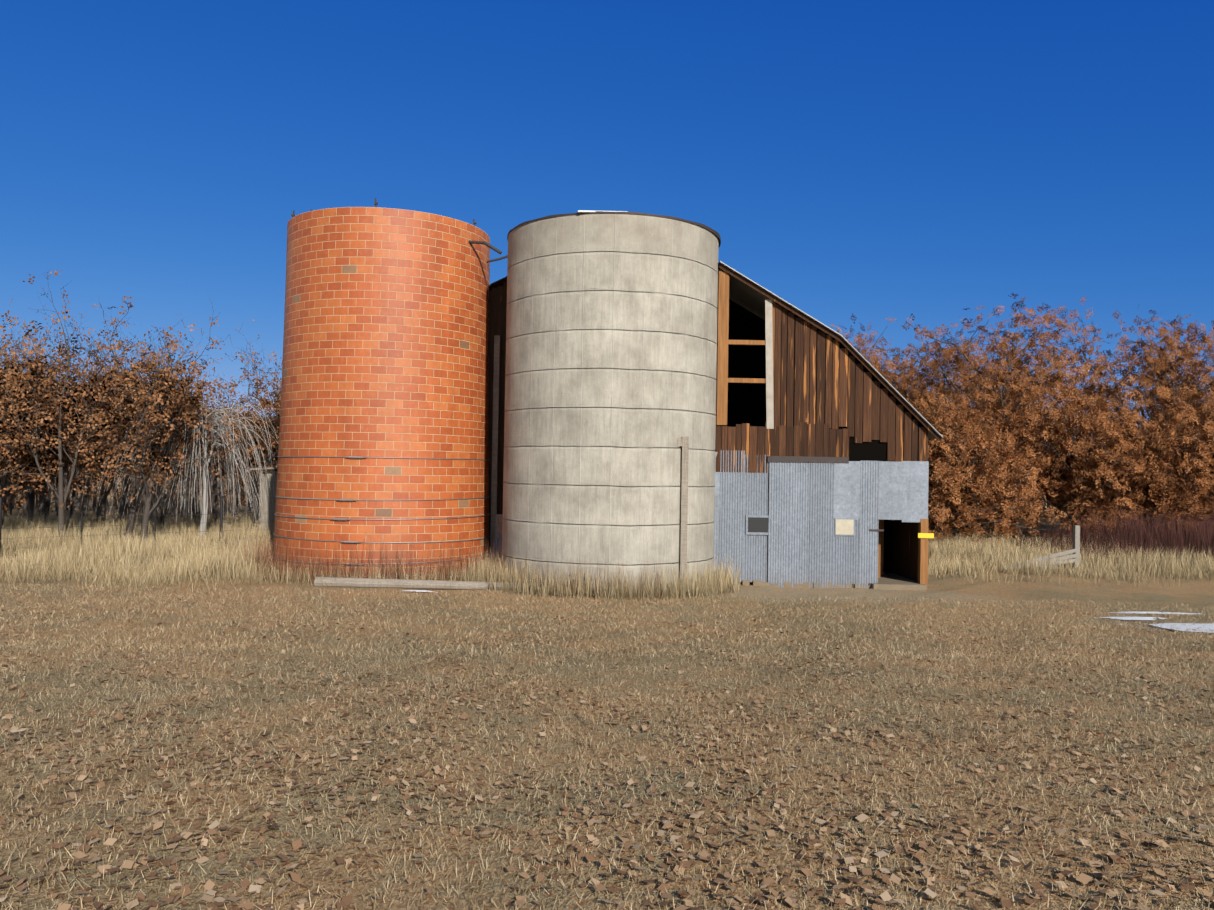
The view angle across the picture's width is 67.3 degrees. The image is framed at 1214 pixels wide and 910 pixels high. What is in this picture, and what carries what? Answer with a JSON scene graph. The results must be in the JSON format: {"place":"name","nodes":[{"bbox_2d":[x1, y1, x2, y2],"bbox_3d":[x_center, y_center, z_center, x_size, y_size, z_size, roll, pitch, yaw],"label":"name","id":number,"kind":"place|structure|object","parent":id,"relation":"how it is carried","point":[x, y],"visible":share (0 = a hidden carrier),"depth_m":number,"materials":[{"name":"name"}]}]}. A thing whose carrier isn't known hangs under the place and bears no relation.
{"place":"outdoors","nodes":[
{"label":"outdoors","id":0,"kind":"place"},
{"bbox_2d":[0,466,1213,909],"bbox_3d":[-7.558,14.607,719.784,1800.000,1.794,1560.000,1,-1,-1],"label":"ground","id":1,"kind":"structure","parent":0,"point":[1082,590],"depth_m":7.07,"materials":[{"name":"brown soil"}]},
{"bbox_2d":[0,496,263,553],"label":"fence","id":2,"kind":"object","parent":1,"relation":"on","point":[221,516],"visible":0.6,"depth_m":29.95,"materials":[{"name":"grey metal"}]},
{"bbox_2d":[0,550,264,591],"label":"dry grass","id":3,"kind":"structure","parent":1,"relation":"on","point":[10,568],"depth_m":22.83,"materials":[{"name":"beige plant"}]},
{"bbox_2d":[0,509,274,584],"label":"tall grass","id":4,"kind":"structure","parent":1,"relation":"on","point":[199,551],"depth_m":28.15,"materials":[{"name":"beige plant"}]},
{"bbox_2d":[0,403,277,522],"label":"underbrush","id":5,"kind":"object","parent":1,"relation":"on","point":[44,504],"visible":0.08,"depth_m":50.17,"materials":[{"name":"plant"}]},
{"bbox_2d":[0,270,281,542],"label":"tree branches","id":6,"kind":"object","parent":1,"relation":"on","point":[42,416],"visible":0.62,"depth_m":33.56,"materials":[{"name":"brown plant"}]},
{"bbox_2d":[98,396,278,538],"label":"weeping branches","id":7,"kind":"object","parent":1,"relation":"on","point":[204,496],"visible":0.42,"depth_m":35.58,"materials":[{"name":"grey plant"}]},
{"bbox_2d":[250,467,277,532],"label":"old shed","id":8,"kind":"structure","parent":1,"relation":"on","point":[265,517],"depth_m":39.26,"materials":[{"name":"grey wood"}]},
{"bbox_2d":[226,554,497,587],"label":"dry grass","id":9,"kind":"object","parent":1,"relation":"on","point":[288,577],"visible":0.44,"depth_m":23.19,"materials":[{"name":"beige plant"}]},
{"bbox_2d":[240,528,500,582],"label":"dry grass","id":10,"kind":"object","parent":1,"relation":"on","point":[268,554],"visible":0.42,"depth_m":23.45,"materials":[{"name":"beige plant"}]},
{"bbox_2d":[272,198,489,580],"bbox_3d":[-6.373,-1.527,26.456,6.114,10.306,6.168,1,-1,-1],"label":"brick silo","id":11,"kind":"object","parent":1,"relation":"on","point":[383,427],"visible":0.83,"depth_m":23.89,"materials":[{"name":"brick"}]},
{"bbox_2d":[314,577,546,590],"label":"old beam","id":12,"kind":"structure","parent":1,"relation":"on","point":[403,583],"depth_m":22.26,"materials":[{"name":"grey wood"}]},
{"bbox_2d":[469,240,507,551],"bbox_3d":[-2.977,-1.165,27.127,1.881,9.425,4.471,1,-1,-1],"label":"silo chute","id":13,"kind":"object","parent":1,"relation":"on","point":[497,344],"visible":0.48,"depth_m":26.55,"materials":[{"name":"brown wood"}]},
{"bbox_2d":[486,514,502,572],"bbox_3d":[-2.959,2.627,25.659,0.730,1.874,0.757,1,-1,21],"label":"leaning scrap","id":14,"kind":"object","parent":1,"relation":"on","point":[498,533],"visible":0.1,"depth_m":25.82,"materials":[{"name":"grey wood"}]},
{"bbox_2d":[462,545,742,600],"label":"weeds","id":15,"kind":"object","parent":1,"relation":"on","point":[714,582],"depth_m":21.73,"materials":[{"name":"beige plant"}]},
{"bbox_2d":[0,668,1213,909],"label":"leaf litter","id":16,"kind":"object","parent":1,"relation":"on","point":[346,900],"visible":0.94,"depth_m":5.21,"materials":[{"name":"brown plant"}]},
{"bbox_2d":[0,589,1213,909],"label":"leaf litter","id":17,"kind":"object","parent":1,"relation":"on","point":[1082,877],"visible":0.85,"depth_m":6.44,"materials":[{"name":"brown plant"}]},
{"bbox_2d":[0,583,1213,669],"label":"lawn","id":18,"kind":"structure","parent":1,"relation":"on","point":[591,621],"depth_m":16.11,"materials":[{"name":"beige plant"}]},
{"bbox_2d":[502,210,720,595],"bbox_3d":[0.110,-1.088,24.744,5.784,9.594,5.740,1,-1,-1],"label":"concrete silo","id":19,"kind":"object","parent":1,"relation":"on","point":[611,360],"visible":0.96,"depth_m":22.19,"materials":[{"name":"grey concrete"}]},
{"bbox_2d":[677,436,688,593],"bbox_3d":[1.677,1.693,22.437,0.592,4.301,0.160,1,-1,-1],"label":"wooden pole","id":20,"kind":"object","parent":1,"relation":"on","point":[683,441],"visible":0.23,"depth_m":22.37,"materials":[{"name":"grey wood"}]},
{"bbox_2d":[403,590,1213,633],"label":"snow patch","id":21,"kind":"object","parent":1,"relation":"on","point":[1181,626],"visible":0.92,"depth_m":17.59,"materials":[{"name":"white snow"}]},
{"bbox_2d":[713,261,942,589],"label":"barn","id":22,"kind":"structure","parent":1,"relation":"on","point":[824,433],"depth_m":24.26,"materials":[{"name":"brown"}]},
{"bbox_2d":[829,293,1213,530],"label":"bare trees","id":23,"kind":"object","parent":1,"relation":"on","point":[1164,369],"visible":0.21,"depth_m":53.15,"materials":[{"name":"brown plant"}]},
{"bbox_2d":[1006,525,1079,568],"bbox_3d":[14.717,3.143,30.593,2.755,1.550,0.537,1,-1,-10],"label":"fence","id":24,"kind":"object","parent":1,"relation":"on","point":[1075,550],"visible":0.5,"depth_m":30.81,"materials":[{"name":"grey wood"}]},
{"bbox_2d":[1026,462,1071,517],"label":"tree leaves","id":25,"kind":"object","parent":1,"relation":"on","point":[1058,505],"depth_m":71.14,"materials":[{"name":"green plant"}]},
{"bbox_2d":[899,338,1213,545],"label":"autumn trees","id":26,"kind":"object","parent":1,"relation":"on","point":[980,478],"visible":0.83,"depth_m":41.18,"materials":[{"name":"brown plant"}]},
{"bbox_2d":[928,524,1213,579],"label":"tall grass","id":27,"kind":"structure","parent":1,"relation":"on","point":[962,548],"depth_m":31.95,"materials":[{"name":"beige plant"}]},
{"bbox_2d":[928,558,1213,586],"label":"dry grass","id":28,"kind":"structure","parent":1,"relation":"on","point":[1103,574],"depth_m":28.06,"materials":[{"name":"beige plant"}]},
{"bbox_2d":[0,0,1213,463],"label":"sky","id":29,"kind":"structure","parent":0,"point":[875,161],"materials":[{"name":"blue"}]}
]}

